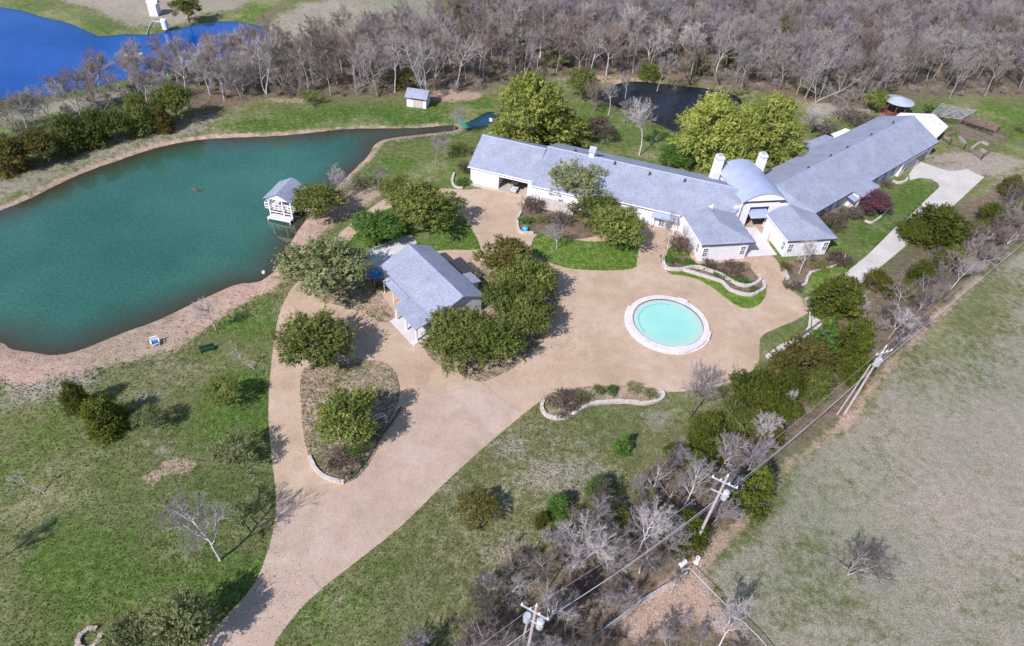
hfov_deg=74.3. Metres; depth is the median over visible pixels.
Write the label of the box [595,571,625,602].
bare tree
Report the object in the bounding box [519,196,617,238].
garden bed
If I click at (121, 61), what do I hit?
bare tree
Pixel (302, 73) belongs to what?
bare tree
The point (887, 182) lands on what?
shrub
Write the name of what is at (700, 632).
bare tree
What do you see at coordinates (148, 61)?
bare tree
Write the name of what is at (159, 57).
bare tree
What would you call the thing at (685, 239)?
shrub
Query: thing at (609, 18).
bare tree
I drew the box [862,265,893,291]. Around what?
cedar tree
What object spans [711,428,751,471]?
bare tree
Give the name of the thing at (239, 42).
bare tree
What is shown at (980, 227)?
bare tree
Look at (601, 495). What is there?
bare tree
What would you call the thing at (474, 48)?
bare tree
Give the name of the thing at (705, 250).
window
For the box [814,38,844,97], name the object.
bare tree
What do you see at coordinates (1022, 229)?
bare tree
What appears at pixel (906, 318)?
bare tree
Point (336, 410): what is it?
oak tree
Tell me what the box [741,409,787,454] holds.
cedar tree
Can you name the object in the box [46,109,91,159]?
evergreen tree
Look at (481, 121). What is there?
water
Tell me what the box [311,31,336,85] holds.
bare tree
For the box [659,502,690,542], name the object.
bare tree
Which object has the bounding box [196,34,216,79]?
bare tree
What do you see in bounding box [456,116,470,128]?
footbridge
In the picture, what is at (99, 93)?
bare tree
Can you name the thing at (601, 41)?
bare tree
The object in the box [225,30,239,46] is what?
bare tree
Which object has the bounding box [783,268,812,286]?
stone edging
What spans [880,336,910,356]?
bare tree
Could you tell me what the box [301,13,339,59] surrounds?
bare tree
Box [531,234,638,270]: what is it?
lawn
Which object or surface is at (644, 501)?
bare tree
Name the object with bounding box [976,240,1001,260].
bare tree
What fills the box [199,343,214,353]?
park bench
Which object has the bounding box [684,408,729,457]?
cedar tree
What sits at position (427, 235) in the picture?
lawn
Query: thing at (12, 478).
bare tree
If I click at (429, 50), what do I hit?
bare tree
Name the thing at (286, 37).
bare tree
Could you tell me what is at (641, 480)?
bare tree
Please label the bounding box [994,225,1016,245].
bare tree
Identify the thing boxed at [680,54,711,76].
evergreen tree
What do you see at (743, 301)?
grass
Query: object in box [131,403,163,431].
oak tree
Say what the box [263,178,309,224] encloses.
boathouse
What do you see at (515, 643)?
bare tree
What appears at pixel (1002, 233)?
bare tree
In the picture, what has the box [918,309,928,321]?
bare tree
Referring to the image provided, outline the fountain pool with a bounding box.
[624,295,711,354]
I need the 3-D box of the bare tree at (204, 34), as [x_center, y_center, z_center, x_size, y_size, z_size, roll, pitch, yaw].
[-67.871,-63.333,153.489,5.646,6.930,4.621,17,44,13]
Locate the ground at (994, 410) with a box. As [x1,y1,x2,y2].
[0,0,1023,645]
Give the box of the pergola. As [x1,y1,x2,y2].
[448,257,475,273]
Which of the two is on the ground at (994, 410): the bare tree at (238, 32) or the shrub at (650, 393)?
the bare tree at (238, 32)
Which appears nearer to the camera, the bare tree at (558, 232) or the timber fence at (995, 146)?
the bare tree at (558, 232)
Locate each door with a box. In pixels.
[413,100,421,107]
[476,172,496,187]
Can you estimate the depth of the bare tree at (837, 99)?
150.51 m
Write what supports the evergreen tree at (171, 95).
on the ground at (994, 410)
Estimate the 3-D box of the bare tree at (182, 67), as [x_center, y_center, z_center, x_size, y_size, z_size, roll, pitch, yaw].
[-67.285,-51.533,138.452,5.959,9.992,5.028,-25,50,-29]
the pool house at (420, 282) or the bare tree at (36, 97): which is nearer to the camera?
the pool house at (420, 282)
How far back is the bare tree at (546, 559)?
64.33 m
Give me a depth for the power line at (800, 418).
70.22 m
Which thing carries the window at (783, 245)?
in the house at (788, 200)
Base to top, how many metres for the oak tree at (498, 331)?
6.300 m
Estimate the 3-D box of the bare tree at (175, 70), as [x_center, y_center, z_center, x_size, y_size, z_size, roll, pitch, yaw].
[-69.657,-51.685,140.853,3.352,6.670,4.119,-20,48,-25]
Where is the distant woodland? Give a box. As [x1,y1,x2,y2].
[425,0,1023,100]
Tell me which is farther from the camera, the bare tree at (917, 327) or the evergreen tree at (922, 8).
the evergreen tree at (922, 8)
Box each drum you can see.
[678,555,692,566]
[693,548,701,564]
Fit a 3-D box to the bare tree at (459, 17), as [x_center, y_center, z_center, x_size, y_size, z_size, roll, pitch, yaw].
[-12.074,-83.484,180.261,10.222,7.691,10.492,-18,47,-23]
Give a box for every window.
[658,219,664,226]
[695,243,699,253]
[701,248,708,256]
[739,246,746,254]
[744,200,779,203]
[781,240,785,250]
[786,244,793,251]
[821,242,829,249]
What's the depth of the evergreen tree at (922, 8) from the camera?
209.53 m
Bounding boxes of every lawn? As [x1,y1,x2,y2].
[349,204,479,259]
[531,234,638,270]
[782,241,850,296]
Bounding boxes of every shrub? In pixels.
[297,89,325,104]
[320,444,361,483]
[345,439,363,457]
[348,170,378,188]
[357,434,375,449]
[371,279,387,290]
[448,140,471,155]
[454,176,472,186]
[457,161,469,173]
[517,216,536,226]
[518,194,544,212]
[536,214,548,222]
[542,386,585,418]
[545,209,575,227]
[575,389,592,405]
[592,383,603,394]
[606,383,617,397]
[626,380,642,394]
[642,387,659,400]
[660,254,680,266]
[663,234,693,254]
[680,257,696,268]
[701,257,722,270]
[713,270,730,281]
[719,257,746,277]
[730,275,751,284]
[748,285,760,292]
[779,261,793,272]
[783,278,803,292]
[806,117,840,134]
[807,256,829,271]
[817,208,848,232]
[825,249,857,267]
[831,105,876,125]
[836,202,865,220]
[853,204,876,216]
[879,178,896,188]
[923,104,945,115]
[931,246,951,257]
[1011,120,1023,131]
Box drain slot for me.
[311,577,322,589]
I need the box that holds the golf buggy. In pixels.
[510,180,519,193]
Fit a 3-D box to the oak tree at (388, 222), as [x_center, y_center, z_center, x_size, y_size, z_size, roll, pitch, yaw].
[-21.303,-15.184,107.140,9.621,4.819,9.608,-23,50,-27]
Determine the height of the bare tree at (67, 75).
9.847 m
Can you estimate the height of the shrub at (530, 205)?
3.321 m
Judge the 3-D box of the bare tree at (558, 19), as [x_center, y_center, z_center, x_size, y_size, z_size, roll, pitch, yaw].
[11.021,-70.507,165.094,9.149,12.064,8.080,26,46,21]
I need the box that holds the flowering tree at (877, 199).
[859,188,895,211]
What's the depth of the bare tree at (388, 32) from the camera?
153.57 m
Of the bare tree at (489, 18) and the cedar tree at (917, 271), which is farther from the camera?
the bare tree at (489, 18)
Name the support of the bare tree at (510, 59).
on the ground at (994, 410)
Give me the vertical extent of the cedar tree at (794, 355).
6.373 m
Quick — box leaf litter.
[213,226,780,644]
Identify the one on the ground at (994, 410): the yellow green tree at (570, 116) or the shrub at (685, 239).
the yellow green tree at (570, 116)
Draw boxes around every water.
[0,7,269,99]
[0,125,457,354]
[456,112,500,128]
[594,81,741,131]
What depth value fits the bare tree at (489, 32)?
151.54 m
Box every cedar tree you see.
[56,378,92,418]
[78,391,133,449]
[533,510,550,531]
[544,491,571,523]
[565,66,601,98]
[584,473,613,501]
[608,505,634,535]
[611,433,634,456]
[630,482,658,507]
[655,504,710,560]
[662,440,681,459]
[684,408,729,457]
[684,446,714,475]
[701,431,733,472]
[716,393,762,436]
[725,359,797,415]
[725,462,778,523]
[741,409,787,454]
[763,333,837,397]
[771,388,806,425]
[772,364,808,403]
[796,315,840,360]
[797,365,839,409]
[802,270,868,327]
[830,313,878,378]
[832,352,875,391]
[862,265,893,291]
[863,87,891,110]
[882,276,920,305]
[888,201,972,251]
[896,217,935,245]
[904,257,937,287]
[931,243,968,273]
[966,218,990,244]
[975,199,1009,224]
[996,173,1023,199]
[1004,197,1023,225]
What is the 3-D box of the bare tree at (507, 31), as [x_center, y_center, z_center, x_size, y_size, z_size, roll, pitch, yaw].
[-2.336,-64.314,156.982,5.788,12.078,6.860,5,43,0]
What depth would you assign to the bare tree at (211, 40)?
150.20 m
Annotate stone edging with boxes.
[308,454,344,483]
[348,406,401,479]
[451,172,462,188]
[516,211,533,233]
[540,388,664,420]
[661,255,761,287]
[683,268,765,296]
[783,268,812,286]
[812,254,845,272]
[864,208,887,223]
[892,177,908,183]
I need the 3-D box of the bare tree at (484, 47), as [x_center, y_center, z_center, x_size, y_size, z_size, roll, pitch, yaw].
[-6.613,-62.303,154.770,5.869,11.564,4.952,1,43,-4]
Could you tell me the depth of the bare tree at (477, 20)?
157.72 m
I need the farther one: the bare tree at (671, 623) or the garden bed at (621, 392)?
the garden bed at (621, 392)
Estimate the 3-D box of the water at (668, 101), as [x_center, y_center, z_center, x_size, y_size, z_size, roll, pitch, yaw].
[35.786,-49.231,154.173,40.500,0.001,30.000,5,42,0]
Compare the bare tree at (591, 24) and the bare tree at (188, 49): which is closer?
the bare tree at (188, 49)
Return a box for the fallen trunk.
[794,318,818,339]
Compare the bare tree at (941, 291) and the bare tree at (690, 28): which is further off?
the bare tree at (690, 28)
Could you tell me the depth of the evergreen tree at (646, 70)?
162.98 m
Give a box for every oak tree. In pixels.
[96,608,151,645]
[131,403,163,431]
[140,579,221,645]
[200,373,243,412]
[204,425,266,476]
[266,305,359,373]
[269,230,376,304]
[289,180,349,219]
[312,384,380,448]
[346,207,411,245]
[378,173,413,202]
[383,178,466,233]
[418,305,511,376]
[448,486,501,534]
[469,234,534,281]
[471,312,528,364]
[477,277,529,314]
[492,252,565,297]
[496,290,556,339]
[547,156,612,203]
[566,192,619,231]
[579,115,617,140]
[586,203,650,248]
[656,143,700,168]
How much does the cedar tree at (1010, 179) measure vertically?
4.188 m
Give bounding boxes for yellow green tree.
[483,69,575,145]
[538,107,593,147]
[666,88,749,171]
[711,98,766,162]
[742,90,808,168]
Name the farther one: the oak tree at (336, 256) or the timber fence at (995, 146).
the timber fence at (995, 146)
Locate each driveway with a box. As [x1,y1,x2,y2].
[201,188,807,645]
[202,382,519,645]
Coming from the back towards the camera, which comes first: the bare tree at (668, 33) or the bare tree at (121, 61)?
the bare tree at (668, 33)
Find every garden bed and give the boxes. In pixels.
[300,360,398,482]
[310,263,392,322]
[425,253,556,381]
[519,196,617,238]
[544,386,660,414]
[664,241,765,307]
[666,255,762,292]
[784,249,844,283]
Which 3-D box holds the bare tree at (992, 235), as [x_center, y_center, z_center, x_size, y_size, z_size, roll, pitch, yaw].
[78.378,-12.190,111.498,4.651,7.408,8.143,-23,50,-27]
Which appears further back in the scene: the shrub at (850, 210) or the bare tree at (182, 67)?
the bare tree at (182, 67)
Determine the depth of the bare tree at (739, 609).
62.31 m
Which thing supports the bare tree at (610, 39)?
on the ground at (994, 410)
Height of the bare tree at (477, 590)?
6.970 m
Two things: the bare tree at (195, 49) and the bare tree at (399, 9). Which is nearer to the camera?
the bare tree at (195, 49)
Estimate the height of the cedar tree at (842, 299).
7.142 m
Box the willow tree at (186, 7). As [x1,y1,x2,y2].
[166,0,202,22]
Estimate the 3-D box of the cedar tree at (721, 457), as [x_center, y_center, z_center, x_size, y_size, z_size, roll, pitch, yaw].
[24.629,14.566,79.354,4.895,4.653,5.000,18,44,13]
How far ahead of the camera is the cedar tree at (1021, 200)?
123.53 m
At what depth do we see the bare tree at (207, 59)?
136.81 m
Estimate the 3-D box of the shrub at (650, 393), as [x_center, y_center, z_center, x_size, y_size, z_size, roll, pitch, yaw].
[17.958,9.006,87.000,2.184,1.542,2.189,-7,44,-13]
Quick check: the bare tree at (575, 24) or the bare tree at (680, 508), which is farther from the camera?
the bare tree at (575, 24)
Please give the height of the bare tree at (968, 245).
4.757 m
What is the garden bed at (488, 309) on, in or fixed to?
on the ground at (994, 410)
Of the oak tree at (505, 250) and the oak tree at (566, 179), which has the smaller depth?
the oak tree at (505, 250)
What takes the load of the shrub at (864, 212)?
on the ground at (994, 410)
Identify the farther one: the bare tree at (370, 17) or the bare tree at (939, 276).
the bare tree at (370, 17)
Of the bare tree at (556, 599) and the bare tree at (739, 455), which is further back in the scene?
the bare tree at (739, 455)
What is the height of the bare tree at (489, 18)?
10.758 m
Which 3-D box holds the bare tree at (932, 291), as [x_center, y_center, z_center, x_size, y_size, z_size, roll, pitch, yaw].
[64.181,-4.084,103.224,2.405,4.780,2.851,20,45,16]
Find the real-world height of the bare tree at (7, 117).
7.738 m
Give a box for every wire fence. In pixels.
[584,571,687,645]
[689,568,765,645]
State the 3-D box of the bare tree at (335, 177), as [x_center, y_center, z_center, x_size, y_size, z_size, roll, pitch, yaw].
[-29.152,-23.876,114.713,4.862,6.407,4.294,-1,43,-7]
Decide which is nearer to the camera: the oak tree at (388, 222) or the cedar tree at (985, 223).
the oak tree at (388, 222)
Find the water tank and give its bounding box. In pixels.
[160,17,168,29]
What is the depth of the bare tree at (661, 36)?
158.75 m
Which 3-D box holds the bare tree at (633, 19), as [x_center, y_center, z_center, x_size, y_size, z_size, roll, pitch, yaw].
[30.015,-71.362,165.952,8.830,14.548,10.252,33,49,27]
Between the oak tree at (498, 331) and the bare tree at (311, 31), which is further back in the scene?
the bare tree at (311, 31)
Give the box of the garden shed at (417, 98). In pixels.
[404,87,430,108]
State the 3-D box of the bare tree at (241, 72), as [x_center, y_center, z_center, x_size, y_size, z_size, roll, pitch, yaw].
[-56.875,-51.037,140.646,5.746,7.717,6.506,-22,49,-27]
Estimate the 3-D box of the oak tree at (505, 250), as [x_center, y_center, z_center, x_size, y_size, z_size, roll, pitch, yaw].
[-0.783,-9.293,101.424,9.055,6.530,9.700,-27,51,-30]
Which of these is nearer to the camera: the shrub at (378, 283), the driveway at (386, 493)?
the driveway at (386, 493)
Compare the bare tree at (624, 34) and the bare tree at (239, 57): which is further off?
the bare tree at (624, 34)
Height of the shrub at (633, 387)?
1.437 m
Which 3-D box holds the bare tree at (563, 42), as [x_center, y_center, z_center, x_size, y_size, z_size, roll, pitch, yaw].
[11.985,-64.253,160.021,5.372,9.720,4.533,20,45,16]
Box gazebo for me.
[879,94,914,115]
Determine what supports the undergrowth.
on the ground at (994, 410)
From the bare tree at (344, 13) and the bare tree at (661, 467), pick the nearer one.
the bare tree at (661, 467)
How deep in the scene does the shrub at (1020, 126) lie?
154.13 m
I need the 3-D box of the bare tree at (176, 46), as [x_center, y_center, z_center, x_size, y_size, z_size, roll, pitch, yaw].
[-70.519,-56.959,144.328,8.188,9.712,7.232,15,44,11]
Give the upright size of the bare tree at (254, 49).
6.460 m
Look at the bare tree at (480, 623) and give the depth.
61.36 m
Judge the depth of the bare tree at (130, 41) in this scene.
140.50 m
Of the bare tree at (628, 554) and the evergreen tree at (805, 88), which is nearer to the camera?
the bare tree at (628, 554)
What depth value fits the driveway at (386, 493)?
72.65 m
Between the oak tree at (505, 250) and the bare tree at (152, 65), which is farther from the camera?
the bare tree at (152, 65)
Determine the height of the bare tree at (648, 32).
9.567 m
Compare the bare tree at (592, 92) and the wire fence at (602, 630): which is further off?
the bare tree at (592, 92)
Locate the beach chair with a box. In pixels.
[149,335,159,345]
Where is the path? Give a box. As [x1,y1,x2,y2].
[765,162,983,359]
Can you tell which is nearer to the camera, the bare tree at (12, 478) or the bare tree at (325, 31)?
the bare tree at (12, 478)
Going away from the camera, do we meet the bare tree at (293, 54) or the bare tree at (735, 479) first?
the bare tree at (735, 479)
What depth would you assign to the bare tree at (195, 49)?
145.54 m
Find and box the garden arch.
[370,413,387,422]
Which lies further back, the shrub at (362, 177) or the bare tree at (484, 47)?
the bare tree at (484, 47)
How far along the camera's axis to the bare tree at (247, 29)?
153.13 m
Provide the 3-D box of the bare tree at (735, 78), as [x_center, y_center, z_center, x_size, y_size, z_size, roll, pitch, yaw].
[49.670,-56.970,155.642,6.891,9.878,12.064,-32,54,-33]
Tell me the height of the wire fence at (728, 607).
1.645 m
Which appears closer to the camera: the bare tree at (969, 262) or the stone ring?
the stone ring
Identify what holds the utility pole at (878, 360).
on the ground at (994, 410)
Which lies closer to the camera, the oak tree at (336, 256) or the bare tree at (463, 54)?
the oak tree at (336, 256)
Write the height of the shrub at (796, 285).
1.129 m
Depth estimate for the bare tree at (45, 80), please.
128.72 m
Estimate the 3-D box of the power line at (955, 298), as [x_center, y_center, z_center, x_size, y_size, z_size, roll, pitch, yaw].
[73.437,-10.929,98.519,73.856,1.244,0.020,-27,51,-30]
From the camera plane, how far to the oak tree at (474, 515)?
71.27 m
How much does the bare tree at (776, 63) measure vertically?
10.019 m
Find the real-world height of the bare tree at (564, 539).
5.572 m
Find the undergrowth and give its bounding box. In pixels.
[1,0,1023,645]
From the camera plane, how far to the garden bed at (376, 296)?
97.63 m
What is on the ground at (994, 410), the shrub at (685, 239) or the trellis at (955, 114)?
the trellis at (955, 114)
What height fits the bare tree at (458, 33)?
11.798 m
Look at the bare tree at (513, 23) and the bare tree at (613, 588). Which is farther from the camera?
the bare tree at (513, 23)
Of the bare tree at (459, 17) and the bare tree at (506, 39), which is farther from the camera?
the bare tree at (459, 17)
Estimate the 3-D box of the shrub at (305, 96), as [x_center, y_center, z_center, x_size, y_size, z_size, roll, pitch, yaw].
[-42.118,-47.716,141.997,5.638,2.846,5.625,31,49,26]
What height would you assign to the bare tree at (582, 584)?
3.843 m
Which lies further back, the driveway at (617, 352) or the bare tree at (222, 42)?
the bare tree at (222, 42)
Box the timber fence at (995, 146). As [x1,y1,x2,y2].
[940,116,1011,159]
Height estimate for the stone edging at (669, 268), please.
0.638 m
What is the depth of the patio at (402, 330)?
93.33 m
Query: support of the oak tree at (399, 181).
on the lawn at (427, 235)
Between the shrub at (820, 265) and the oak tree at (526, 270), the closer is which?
the oak tree at (526, 270)
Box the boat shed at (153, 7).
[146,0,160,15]
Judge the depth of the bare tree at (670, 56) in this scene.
154.40 m
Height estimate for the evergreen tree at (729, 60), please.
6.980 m
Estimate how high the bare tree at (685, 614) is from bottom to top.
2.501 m
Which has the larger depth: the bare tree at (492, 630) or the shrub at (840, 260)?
the shrub at (840, 260)
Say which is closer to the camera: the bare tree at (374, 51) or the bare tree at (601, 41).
the bare tree at (374, 51)
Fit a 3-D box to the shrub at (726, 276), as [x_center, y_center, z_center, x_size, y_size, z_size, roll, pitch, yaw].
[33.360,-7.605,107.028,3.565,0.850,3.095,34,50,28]
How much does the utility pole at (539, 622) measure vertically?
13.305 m
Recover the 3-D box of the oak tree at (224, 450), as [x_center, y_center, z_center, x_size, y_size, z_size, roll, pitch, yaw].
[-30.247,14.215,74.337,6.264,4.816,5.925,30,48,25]
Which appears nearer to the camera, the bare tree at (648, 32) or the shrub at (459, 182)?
the shrub at (459, 182)
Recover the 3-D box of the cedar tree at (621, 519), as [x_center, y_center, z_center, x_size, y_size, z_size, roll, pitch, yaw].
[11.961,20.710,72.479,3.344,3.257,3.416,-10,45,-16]
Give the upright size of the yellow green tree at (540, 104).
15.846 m
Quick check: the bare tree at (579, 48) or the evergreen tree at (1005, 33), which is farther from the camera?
the evergreen tree at (1005, 33)
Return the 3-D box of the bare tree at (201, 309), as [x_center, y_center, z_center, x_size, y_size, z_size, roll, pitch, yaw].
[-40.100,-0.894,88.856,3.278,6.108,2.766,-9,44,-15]
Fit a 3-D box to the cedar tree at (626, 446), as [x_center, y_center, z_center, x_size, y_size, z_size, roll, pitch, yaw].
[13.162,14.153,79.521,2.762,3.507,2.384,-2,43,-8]
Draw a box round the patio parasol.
[366,268,382,283]
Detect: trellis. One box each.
[931,103,977,127]
[962,114,1000,136]
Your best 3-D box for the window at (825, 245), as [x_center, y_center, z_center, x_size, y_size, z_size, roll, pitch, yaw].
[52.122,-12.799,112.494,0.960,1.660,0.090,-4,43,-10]
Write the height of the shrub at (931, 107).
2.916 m
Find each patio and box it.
[360,235,416,268]
[391,316,417,345]
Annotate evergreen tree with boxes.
[0,134,34,180]
[6,125,59,162]
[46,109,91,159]
[77,107,112,149]
[93,106,130,138]
[117,89,156,139]
[144,79,193,121]
[148,104,175,135]
[390,68,420,91]
[511,35,535,58]
[543,48,570,66]
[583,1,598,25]
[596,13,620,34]
[637,61,663,82]
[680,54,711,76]
[722,42,751,72]
[775,15,794,38]
[797,80,822,92]
[905,0,935,22]
[996,25,1022,47]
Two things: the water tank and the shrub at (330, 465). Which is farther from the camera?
the water tank
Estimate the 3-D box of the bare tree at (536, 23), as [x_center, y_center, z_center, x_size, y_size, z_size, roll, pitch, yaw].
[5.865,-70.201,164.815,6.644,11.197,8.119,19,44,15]
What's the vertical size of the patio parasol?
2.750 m
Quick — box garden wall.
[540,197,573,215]
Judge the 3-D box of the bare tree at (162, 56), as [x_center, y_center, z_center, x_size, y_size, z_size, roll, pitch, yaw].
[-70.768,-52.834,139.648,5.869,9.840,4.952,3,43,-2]
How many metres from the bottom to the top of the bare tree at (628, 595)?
4.789 m
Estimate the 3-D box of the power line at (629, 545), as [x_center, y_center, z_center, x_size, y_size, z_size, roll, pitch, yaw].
[11.047,18.388,58.281,22.360,0.919,0.019,-23,49,-27]
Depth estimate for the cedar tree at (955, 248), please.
111.75 m
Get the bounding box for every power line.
[534,501,714,626]
[537,476,725,603]
[551,487,735,615]
[718,372,868,498]
[729,345,886,473]
[739,349,891,484]
[874,244,1021,367]
[887,238,1018,344]
[892,245,1020,348]
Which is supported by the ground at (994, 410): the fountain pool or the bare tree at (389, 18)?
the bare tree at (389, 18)
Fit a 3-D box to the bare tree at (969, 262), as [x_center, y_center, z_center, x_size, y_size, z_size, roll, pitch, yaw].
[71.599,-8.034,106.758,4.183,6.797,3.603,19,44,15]
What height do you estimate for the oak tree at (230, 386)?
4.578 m
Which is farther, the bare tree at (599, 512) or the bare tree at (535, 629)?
the bare tree at (599, 512)
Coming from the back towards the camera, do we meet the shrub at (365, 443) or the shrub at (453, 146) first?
the shrub at (453, 146)
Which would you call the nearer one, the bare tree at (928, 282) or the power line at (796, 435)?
the power line at (796, 435)
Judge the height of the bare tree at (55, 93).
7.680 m
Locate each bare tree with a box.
[0,90,19,136]
[0,101,15,131]
[3,470,43,495]
[5,90,37,130]
[7,92,41,129]
[11,81,54,124]
[13,85,43,128]
[38,68,76,110]
[43,79,69,114]
[49,65,87,115]
[50,64,109,114]
[76,51,116,94]
[76,64,118,92]
[78,62,101,102]
[78,75,129,110]
[80,46,111,90]
[100,70,118,102]
[110,45,147,89]
[113,50,142,87]
[114,42,142,66]
[115,35,141,58]
[124,67,164,105]
[125,60,148,95]
[125,66,145,90]
[139,52,155,82]
[143,54,161,88]
[144,32,168,70]
[148,68,169,85]
[150,489,237,562]
[152,43,179,83]
[154,47,172,77]
[163,31,194,79]
[166,39,184,74]
[169,48,193,87]
[169,61,180,83]
[184,36,196,70]
[184,42,208,70]
[185,51,210,94]
[190,44,220,83]
[190,296,217,330]
[192,56,206,85]
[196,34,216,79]
[196,40,221,80]
[198,29,222,57]
[201,47,225,99]
[203,33,217,52]
[206,51,244,97]
[208,55,239,96]
[212,43,238,85]
[216,37,233,62]
[218,29,231,54]
[220,33,241,68]
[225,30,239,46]
[225,32,236,51]
[226,62,254,93]
[227,348,254,368]
[230,42,256,77]
[231,42,260,87]
[233,23,245,38]
[234,29,257,76]
[235,26,291,93]
[238,19,258,55]
[242,55,267,86]
[245,10,293,73]
[245,39,263,61]
[258,46,294,94]
[266,59,312,95]
[272,25,298,77]
[272,28,322,86]
[281,33,313,92]
[296,16,330,69]
[300,31,323,86]
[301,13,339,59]
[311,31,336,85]
[311,51,333,95]
[313,28,340,83]
[323,23,342,72]
[327,2,356,60]
[327,162,351,198]
[330,24,367,87]
[335,28,369,73]
[341,20,374,80]
[347,32,393,96]
[348,39,378,85]
[352,7,394,49]
[352,20,386,75]
[357,8,382,40]
[359,2,405,46]
[362,13,413,72]
[366,165,392,190]
[368,24,412,77]
[369,13,391,58]
[379,28,410,71]
[382,34,406,91]
[386,0,422,29]
[389,0,422,52]
[391,31,443,89]
[396,25,423,70]
[397,7,429,44]
[399,628,436,645]
[403,38,433,76]
[407,32,428,70]
[409,13,436,41]
[410,14,443,57]
[416,39,445,88]
[418,7,460,65]
[418,30,458,78]
[419,3,464,35]
[420,1,468,59]
[428,23,462,72]
[429,131,451,163]
[434,6,463,43]
[439,0,483,47]
[446,0,480,28]
[446,29,490,88]
[447,20,473,69]
[449,609,499,645]
[450,107,465,135]
[451,38,474,85]
[452,615,521,645]
[455,604,534,644]
[463,7,489,61]
[464,9,501,39]
[468,19,504,79]
[468,569,506,619]
[472,28,495,76]
[483,12,498,56]
[486,19,524,53]
[486,603,547,645]
[488,9,517,46]
[491,20,512,69]
[493,0,532,50]
[497,36,525,87]
[500,17,522,60]
[500,25,513,60]
[500,569,537,598]
[502,532,534,580]
[506,632,535,645]
[513,25,551,73]
[518,0,553,57]
[521,9,546,59]
[525,549,560,589]
[531,19,563,68]
[533,576,585,620]
[533,631,569,645]
[540,592,590,645]
[541,10,574,50]
[542,224,567,249]
[542,593,564,616]
[547,19,572,66]
[548,12,565,48]
[549,526,571,556]
[555,34,573,71]
[555,502,583,541]
[557,509,619,576]
[558,10,590,62]
[561,536,599,567]
[561,580,583,618]
[562,15,587,57]
[563,30,598,68]
[566,569,592,599]
[567,631,604,645]
[577,15,624,60]
[579,26,608,69]
[581,77,605,110]
[581,491,618,534]
[584,15,602,57]
[584,477,619,510]
[589,27,612,72]
[591,522,638,576]
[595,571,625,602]
[600,19,630,75]
[601,81,619,114]
[604,19,630,66]
[608,583,643,618]
[618,1,651,61]
[620,69,631,97]
[620,98,634,122]
[621,96,657,155]
[624,0,651,47]
[626,28,649,73]
[626,496,674,560]
[629,472,652,495]
[629,494,661,522]
[632,493,666,527]
[632,536,667,582]
[634,634,651,645]
[635,509,694,567]
[635,521,660,552]
[637,21,663,58]
[643,457,676,488]
[645,20,679,70]
[648,23,672,65]
[652,472,690,499]
[654,21,676,62]
[657,53,679,90]
[657,611,678,636]
[657,625,681,644]
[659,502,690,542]
[661,209,682,254]
[662,608,692,629]
[663,569,682,593]
[666,436,692,474]
[666,505,703,529]
[667,31,708,89]
[676,357,721,415]
[677,456,717,507]
[678,19,705,78]
[694,623,710,645]
[696,455,712,477]
[701,587,754,645]
[702,479,719,510]
[705,59,752,93]
[710,493,747,524]
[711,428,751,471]
[714,27,749,75]
[718,463,744,493]
[719,444,746,472]
[726,608,745,623]
[732,44,764,86]
[734,36,764,81]
[735,44,769,79]
[737,435,780,473]
[750,408,785,446]
[764,48,800,89]
[781,389,798,418]
[789,47,817,93]
[794,238,816,272]
[796,55,860,105]
[799,104,823,134]
[804,40,845,98]
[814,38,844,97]
[826,536,910,592]
[831,96,845,120]
[851,294,871,315]
[877,299,900,329]
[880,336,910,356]
[885,276,918,312]
[889,303,922,337]
[891,300,911,326]
[896,323,910,336]
[897,270,933,304]
[901,304,918,320]
[901,308,930,335]
[906,310,919,322]
[915,271,938,303]
[915,288,935,311]
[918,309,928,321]
[927,283,944,309]
[929,281,949,302]
[935,270,952,283]
[939,250,977,280]
[948,257,967,273]
[951,256,985,288]
[959,230,974,246]
[961,226,1014,274]
[963,241,975,254]
[965,217,990,243]
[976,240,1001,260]
[980,240,999,261]
[987,226,1017,247]
[989,208,1023,237]
[989,213,1013,243]
[992,218,1023,243]
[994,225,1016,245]
[1001,180,1023,204]
[1002,201,1023,225]
[1007,201,1023,226]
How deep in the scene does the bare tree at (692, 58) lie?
159.52 m
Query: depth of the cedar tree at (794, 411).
83.12 m
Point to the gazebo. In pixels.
(899, 101)
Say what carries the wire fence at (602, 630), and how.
on the ground at (994, 410)
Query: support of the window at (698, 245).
in the house at (788, 200)
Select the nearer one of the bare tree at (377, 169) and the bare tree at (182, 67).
the bare tree at (377, 169)
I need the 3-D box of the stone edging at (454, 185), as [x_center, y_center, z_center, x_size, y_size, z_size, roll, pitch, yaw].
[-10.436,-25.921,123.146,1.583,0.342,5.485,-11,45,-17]
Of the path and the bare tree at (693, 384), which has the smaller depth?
the bare tree at (693, 384)
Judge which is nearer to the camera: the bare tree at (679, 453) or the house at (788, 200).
the bare tree at (679, 453)
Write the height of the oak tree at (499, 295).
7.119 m
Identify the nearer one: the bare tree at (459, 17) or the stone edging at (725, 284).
the stone edging at (725, 284)
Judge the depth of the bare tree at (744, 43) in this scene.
158.31 m
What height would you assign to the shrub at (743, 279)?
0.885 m
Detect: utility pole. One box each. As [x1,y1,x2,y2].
[520,603,548,645]
[694,474,737,547]
[837,346,892,414]
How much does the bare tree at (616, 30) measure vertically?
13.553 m
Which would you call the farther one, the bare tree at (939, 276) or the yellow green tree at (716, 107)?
the yellow green tree at (716, 107)
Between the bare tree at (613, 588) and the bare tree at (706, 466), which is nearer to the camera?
the bare tree at (613, 588)
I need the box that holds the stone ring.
[74,625,102,645]
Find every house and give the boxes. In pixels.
[380,244,482,341]
[468,113,947,260]

